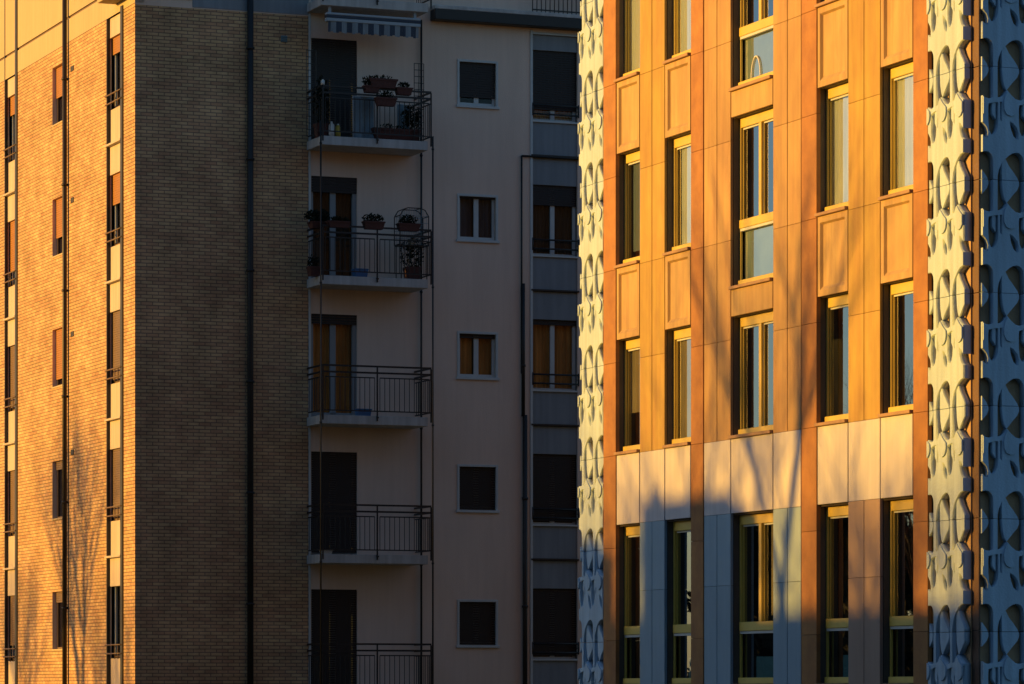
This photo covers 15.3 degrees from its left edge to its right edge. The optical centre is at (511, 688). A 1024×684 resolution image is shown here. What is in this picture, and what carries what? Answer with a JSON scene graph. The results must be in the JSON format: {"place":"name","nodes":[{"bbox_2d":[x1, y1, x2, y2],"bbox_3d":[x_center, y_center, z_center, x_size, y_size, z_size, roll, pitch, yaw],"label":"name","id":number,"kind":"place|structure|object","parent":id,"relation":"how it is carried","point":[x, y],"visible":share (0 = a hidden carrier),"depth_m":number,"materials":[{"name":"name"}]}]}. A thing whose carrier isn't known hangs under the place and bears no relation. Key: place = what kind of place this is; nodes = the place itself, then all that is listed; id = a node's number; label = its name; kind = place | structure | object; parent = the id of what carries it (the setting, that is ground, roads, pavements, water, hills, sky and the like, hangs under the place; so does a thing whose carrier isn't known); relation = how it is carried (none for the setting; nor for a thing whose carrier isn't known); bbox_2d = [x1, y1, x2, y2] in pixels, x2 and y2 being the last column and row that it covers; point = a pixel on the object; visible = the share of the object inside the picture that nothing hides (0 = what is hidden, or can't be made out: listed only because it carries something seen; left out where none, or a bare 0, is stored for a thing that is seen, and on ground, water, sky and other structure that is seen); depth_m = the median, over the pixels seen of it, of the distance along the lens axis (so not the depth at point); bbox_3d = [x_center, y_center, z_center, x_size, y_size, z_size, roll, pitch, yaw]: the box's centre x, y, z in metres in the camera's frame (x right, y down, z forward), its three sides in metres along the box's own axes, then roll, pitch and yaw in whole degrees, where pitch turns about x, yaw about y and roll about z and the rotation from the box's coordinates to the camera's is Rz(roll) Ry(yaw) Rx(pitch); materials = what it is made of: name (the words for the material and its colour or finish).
{"place":"outdoors","nodes":[
{"label":"outdoors","id":0,"kind":"place"},
{"label":"ground","id":1,"kind":"structure","parent":0,"visible":0},
{"bbox_2d":[0,0,581,683],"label":"apartment building","id":2,"kind":"structure","parent":1,"relation":"on","point":[202,466],"depth_m":83.33,"materials":[{"name":"yellow brick"}]},
{"bbox_2d":[3,596,15,661],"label":"window","id":3,"kind":"structure","parent":2,"relation":"in","point":[12,598],"depth_m":91.34,"materials":[{"name":"brown glass"}]},
{"bbox_2d":[3,471,15,535],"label":"window","id":4,"kind":"structure","parent":2,"relation":"in","point":[12,478],"depth_m":91.34,"materials":[{"name":"brown glass"}]},
{"bbox_2d":[3,345,15,410],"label":"window","id":5,"kind":"structure","parent":2,"relation":"in","point":[12,349],"depth_m":91.34,"materials":[{"name":"brown glass"}]},
{"bbox_2d":[3,220,15,285],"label":"window","id":6,"kind":"structure","parent":2,"relation":"in","point":[12,224],"depth_m":91.34,"materials":[{"name":"brown glass"}]},
{"bbox_2d":[3,95,15,160],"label":"window","id":7,"kind":"structure","parent":2,"relation":"in","point":[12,100],"depth_m":91.43,"materials":[{"name":"brown glass"}]},
{"bbox_2d":[52,66,61,127],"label":"window","id":8,"kind":"structure","parent":2,"relation":"in","point":[59,70],"depth_m":87.31,"materials":[{"name":"brown glass"}]},
{"bbox_2d":[52,198,61,258],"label":"window","id":9,"kind":"structure","parent":2,"relation":"in","point":[59,201],"depth_m":87.31,"materials":[{"name":"brown glass"}]},
{"bbox_2d":[52,328,61,388],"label":"window","id":10,"kind":"structure","parent":2,"relation":"in","point":[58,332],"depth_m":87.28,"materials":[{"name":"brown glass"}]},
{"bbox_2d":[52,461,61,520],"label":"window","id":11,"kind":"structure","parent":2,"relation":"in","point":[58,464],"depth_m":87.48,"materials":[{"name":"black glass"}]},
{"bbox_2d":[52,592,61,650],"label":"window","id":12,"kind":"structure","parent":2,"relation":"in","point":[58,594],"depth_m":87.48,"materials":[{"name":"black glass"}]},
{"bbox_2d":[105,587,121,658],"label":"window","id":13,"kind":"structure","parent":2,"relation":"in","point":[116,653],"depth_m":83.19,"materials":[{"name":"black glass"}]},
{"bbox_2d":[105,448,121,520],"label":"window","id":14,"kind":"structure","parent":2,"relation":"in","point":[116,452],"depth_m":82.94,"materials":[{"name":"brown glass"}]},
{"bbox_2d":[105,310,121,382],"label":"window","id":15,"kind":"structure","parent":2,"relation":"in","point":[116,315],"depth_m":82.94,"materials":[{"name":"brown glass"}]},
{"bbox_2d":[105,173,121,245],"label":"window","id":16,"kind":"structure","parent":2,"relation":"in","point":[116,178],"depth_m":82.94,"materials":[{"name":"brown glass"}]},
{"bbox_2d":[105,35,121,107],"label":"window","id":17,"kind":"structure","parent":2,"relation":"in","point":[116,41],"depth_m":83.03,"materials":[{"name":"brown glass"}]},
{"bbox_2d":[306,50,315,136],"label":"trellis","id":18,"kind":"object","parent":2,"relation":"attached to","point":[311,96],"visible":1,"depth_m":81.83,"materials":[{"name":"black metal"}]},
{"bbox_2d":[306,254,319,276],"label":"bushy plant","id":19,"kind":"object","parent":2,"relation":"on","point":[313,269],"visible":1,"depth_m":81.88,"materials":[{"name":"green plant"}]},
{"bbox_2d":[303,208,330,228],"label":"planter","id":20,"kind":"object","parent":2,"relation":"on","point":[314,220],"visible":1,"depth_m":81.87,"materials":[{"name":"ceramic"}]},
{"bbox_2d":[312,74,330,137],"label":"bushy plant","id":21,"kind":"object","parent":2,"relation":"on","point":[316,129],"visible":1,"depth_m":82.02,"materials":[{"name":"green plant"}]},
{"bbox_2d":[319,550,332,553],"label":"plastic tub","id":22,"kind":"object","parent":2,"relation":"on","point":[327,551],"visible":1,"depth_m":81.83,"materials":[{"name":"grey plastic"}]},
{"bbox_2d":[329,122,333,135],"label":"watering drum","id":23,"kind":"object","parent":2,"relation":"on","point":[331,125],"visible":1,"depth_m":81.95,"materials":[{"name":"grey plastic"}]},
{"bbox_2d":[311,589,355,683],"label":"balcony door","id":24,"kind":"structure","parent":2,"relation":"in","point":[336,613],"depth_m":82.92,"materials":[{"name":"grey"}]},
{"bbox_2d":[311,451,355,554],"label":"balcony door","id":25,"kind":"structure","parent":2,"relation":"in","point":[329,472],"depth_m":82.92,"materials":[{"name":"grey"}]},
{"bbox_2d":[311,314,355,416],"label":"balcony door","id":26,"kind":"structure","parent":2,"relation":"in","point":[338,331],"depth_m":83.05,"materials":[{"name":"brown"}]},
{"bbox_2d":[311,176,355,277],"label":"balcony door","id":27,"kind":"structure","parent":2,"relation":"in","point":[338,193],"depth_m":83.05,"materials":[{"name":"grey"}]},
{"bbox_2d":[311,38,355,139],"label":"balcony door","id":28,"kind":"structure","parent":2,"relation":"in","point":[332,56],"depth_m":82.92,"materials":[{"name":"grey"}]},
{"bbox_2d":[335,124,340,136],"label":"watering drum","id":29,"kind":"object","parent":2,"relation":"on","point":[337,127],"visible":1,"depth_m":82.02,"materials":[{"name":"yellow plastic"}]},
{"bbox_2d":[326,216,350,228],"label":"planter","id":30,"kind":"object","parent":2,"relation":"on","point":[339,222],"visible":1,"depth_m":81.77,"materials":[{"name":"plastic"}]},
{"bbox_2d":[351,268,368,276],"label":"plastic tub","id":31,"kind":"object","parent":2,"relation":"on","point":[358,274],"visible":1,"depth_m":82.19,"materials":[{"name":"blue plastic"}]},
{"bbox_2d":[354,408,371,415],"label":"plastic tub","id":32,"kind":"object","parent":2,"relation":"on","point":[359,413],"visible":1,"depth_m":82.22,"materials":[{"name":"blue plastic"}]},
{"bbox_2d":[352,96,373,137],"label":"storage cabinet","id":33,"kind":"object","parent":2,"relation":"on","point":[357,115],"visible":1,"depth_m":82.32,"materials":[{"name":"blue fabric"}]},
{"bbox_2d":[361,75,379,93],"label":"planter","id":34,"kind":"object","parent":2,"relation":"on","point":[370,88],"visible":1,"depth_m":82.06,"materials":[{"name":"plastic"}]},
{"bbox_2d":[361,213,385,229],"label":"planter","id":35,"kind":"object","parent":2,"relation":"on","point":[372,222],"visible":1,"depth_m":82.07,"materials":[{"name":"plastic"}]},
{"bbox_2d":[368,75,397,88],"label":"planter","id":36,"kind":"object","parent":2,"relation":"on","point":[382,82],"visible":1,"depth_m":82.11,"materials":[{"name":"ceramic"}]},
{"bbox_2d":[374,90,397,106],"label":"planter","id":37,"kind":"object","parent":2,"relation":"hanging from","point":[385,100],"visible":1,"depth_m":82.03,"materials":[{"name":"ceramic"}]},
{"bbox_2d":[371,123,411,139],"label":"floor planter","id":38,"kind":"object","parent":2,"relation":"on","point":[391,137],"visible":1,"depth_m":82.43,"materials":[{"name":"ceramic"}]},
{"bbox_2d":[397,104,408,128],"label":"laundry sheet","id":39,"kind":"object","parent":2,"relation":"on","point":[401,110],"visible":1,"depth_m":82.98,"materials":[{"name":"blue fabric"}]},
{"bbox_2d":[395,82,412,95],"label":"planter","id":40,"kind":"object","parent":2,"relation":"on","point":[402,90],"visible":1,"depth_m":82.32,"materials":[{"name":"ceramic"}]},
{"bbox_2d":[396,214,420,231],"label":"planter","id":41,"kind":"object","parent":2,"relation":"on","point":[407,224],"visible":1,"depth_m":82.36,"materials":[{"name":"ceramic"}]},
{"bbox_2d":[400,104,421,140],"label":"bushy plant","id":42,"kind":"object","parent":2,"relation":"on","point":[411,138],"visible":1,"depth_m":82.68,"materials":[{"name":"green plant"}]},
{"bbox_2d":[394,207,428,278],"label":"plant stand","id":43,"kind":"object","parent":2,"relation":"on","point":[421,218],"visible":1,"depth_m":82.70,"materials":[{"name":"paint"}]},
{"bbox_2d":[400,237,424,278],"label":"bushy plant","id":44,"kind":"object","parent":2,"relation":"on","point":[406,276],"visible":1,"depth_m":82.87,"materials":[{"name":"green plant"}]},
{"bbox_2d":[414,63,423,140],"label":"trellis","id":45,"kind":"object","parent":2,"relation":"on","point":[420,96],"visible":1,"depth_m":82.68,"materials":[{"name":"black metal"}]},
{"bbox_2d":[456,59,499,109],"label":"window","id":46,"kind":"structure","parent":2,"relation":"in","point":[492,80],"depth_m":84.17,"materials":[{"name":"black glass"}]},
{"bbox_2d":[456,193,499,243],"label":"window","id":47,"kind":"structure","parent":2,"relation":"in","point":[483,205],"depth_m":84.27,"materials":[{"name":"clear glass"}]},
{"bbox_2d":[456,331,499,380],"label":"window","id":48,"kind":"structure","parent":2,"relation":"in","point":[483,342],"depth_m":84.27,"materials":[{"name":"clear glass"}]},
{"bbox_2d":[456,464,499,512],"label":"window","id":49,"kind":"structure","parent":2,"relation":"in","point":[470,505],"depth_m":84.17,"materials":[{"name":"black glass"}]},
{"bbox_2d":[456,600,499,647],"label":"window","id":50,"kind":"structure","parent":2,"relation":"in","point":[475,631],"depth_m":84.17,"materials":[{"name":"black glass"}]},
{"bbox_2d":[532,588,578,658],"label":"window","id":51,"kind":"structure","parent":2,"relation":"in","point":[563,644],"depth_m":84.91,"materials":[{"name":"black glass"}]},
{"bbox_2d":[532,454,578,524],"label":"window","id":52,"kind":"structure","parent":2,"relation":"in","point":[551,460],"depth_m":84.91,"materials":[{"name":"black glass"}]},
{"bbox_2d":[532,319,578,390],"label":"window","id":53,"kind":"structure","parent":2,"relation":"in","point":[554,341],"depth_m":85.02,"materials":[{"name":"brown glass"}]},
{"bbox_2d":[532,185,578,256],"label":"window","id":54,"kind":"structure","parent":2,"relation":"in","point":[554,207],"depth_m":84.99,"materials":[{"name":"black glass"}]},
{"bbox_2d":[532,50,578,121],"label":"window","id":55,"kind":"structure","parent":2,"relation":"in","point":[554,73],"depth_m":84.91,"materials":[{"name":"black glass"}]},
{"bbox_2d":[578,0,1023,683],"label":"office building","id":56,"kind":"structure","parent":1,"relation":"on","point":[800,314],"depth_m":60.79,"materials":[{"name":"orange"}]},
{"bbox_2d":[614,338,639,454],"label":"window","id":57,"kind":"structure","parent":56,"relation":"in","point":[631,347],"depth_m":67.27,"materials":[{"name":"glass"}]},
{"bbox_2d":[614,150,639,268],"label":"window","id":58,"kind":"structure","parent":56,"relation":"in","point":[632,160],"depth_m":67.30,"materials":[{"name":"yellow metal"}]},
{"bbox_2d":[614,0,639,82],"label":"window","id":59,"kind":"structure","parent":56,"relation":"in","point":[631,7],"depth_m":67.30,"materials":[{"name":"yellow metal"}]},
{"bbox_2d":[623,525,639,683],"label":"window","id":60,"kind":"structure","parent":56,"relation":"in","point":[631,543],"depth_m":67.27,"materials":[{"name":"yellow metal"}]},
{"bbox_2d":[662,134,690,255],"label":"window","id":61,"kind":"structure","parent":56,"relation":"in","point":[681,145],"depth_m":65.31,"materials":[{"name":"yellow metal"}]},
{"bbox_2d":[662,327,691,448],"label":"window","id":62,"kind":"structure","parent":56,"relation":"in","point":[682,347],"depth_m":65.29,"materials":[{"name":"glass"}]},
{"bbox_2d":[662,0,691,64],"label":"window","id":63,"kind":"structure","parent":56,"relation":"in","point":[681,8],"depth_m":65.31,"materials":[{"name":"glass"}]},
{"bbox_2d":[672,520,692,683],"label":"window","id":64,"kind":"structure","parent":56,"relation":"in","point":[682,541],"depth_m":65.28,"materials":[{"name":"yellow metal"}]},
{"bbox_2d":[728,311,772,438],"bbox_3d":[4.002,-5.142,62.287,0.276,2.015,1.581,0,0,-22],"label":"window","id":65,"kind":"structure","parent":56,"relation":"in","point":[756,320],"depth_m":62.32,"materials":[{"name":"yellow metal"}]},
{"bbox_2d":[728,108,773,289],"bbox_3d":[4.006,-8.027,62.289,0.285,2.845,1.581,0,0,-22],"label":"window","id":66,"kind":"structure","parent":56,"relation":"in","point":[758,229],"depth_m":62.47,"materials":[{"name":"yellow metal"}]},
{"bbox_2d":[728,0,773,91],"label":"window","id":67,"kind":"structure","parent":56,"relation":"in","point":[758,36],"depth_m":62.50,"materials":[{"name":"glass"}]},
{"bbox_2d":[738,512,772,683],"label":"window","id":68,"kind":"structure","parent":56,"relation":"in","point":[764,664],"depth_m":62.34,"materials":[{"name":"yellow metal"}]},
{"bbox_2d":[814,0,837,7],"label":"window","id":69,"kind":"structure","parent":56,"relation":"in","point":[825,2],"depth_m":59.70,"materials":[{"name":"yellow metal"}]},
{"bbox_2d":[814,83,847,216],"bbox_3d":[5.111,-8.457,59.572,0.315,2.025,1.067,0,0,-22],"label":"window","id":70,"kind":"structure","parent":56,"relation":"in","point":[836,97],"depth_m":59.90,"materials":[{"name":"white glass"}]},
{"bbox_2d":[814,294,849,426],"bbox_3d":[5.093,-5.152,59.564,0.276,2.035,1.067,0,0,-22],"label":"window","id":71,"kind":"structure","parent":56,"relation":"in","point":[840,300],"depth_m":60.04,"materials":[{"name":"yellow metal"}]},
{"bbox_2d":[825,505,847,682],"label":"window","id":72,"kind":"structure","parent":56,"relation":"in","point":[833,512],"depth_m":60.04,"materials":[{"name":"yellow metal"}]},
{"bbox_2d":[878,498,912,683],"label":"window","id":73,"kind":"structure","parent":56,"relation":"in","point":[904,505],"depth_m":58.02,"materials":[{"name":"yellow metal"}]},
{"bbox_2d":[878,280,912,417],"bbox_3d":[5.897,-5.152,57.564,0.276,2.035,1.042,0,0,-22],"label":"window","id":74,"kind":"structure","parent":56,"relation":"in","point":[907,286],"depth_m":58.02,"materials":[{"name":"yellow metal"}]},
{"bbox_2d":[878,62,912,200],"bbox_3d":[5.915,-8.457,57.572,0.315,2.025,1.042,0,0,-22],"label":"window","id":75,"kind":"structure","parent":56,"relation":"in","point":[901,87],"depth_m":57.88,"materials":[{"name":"white glass"}]}
]}

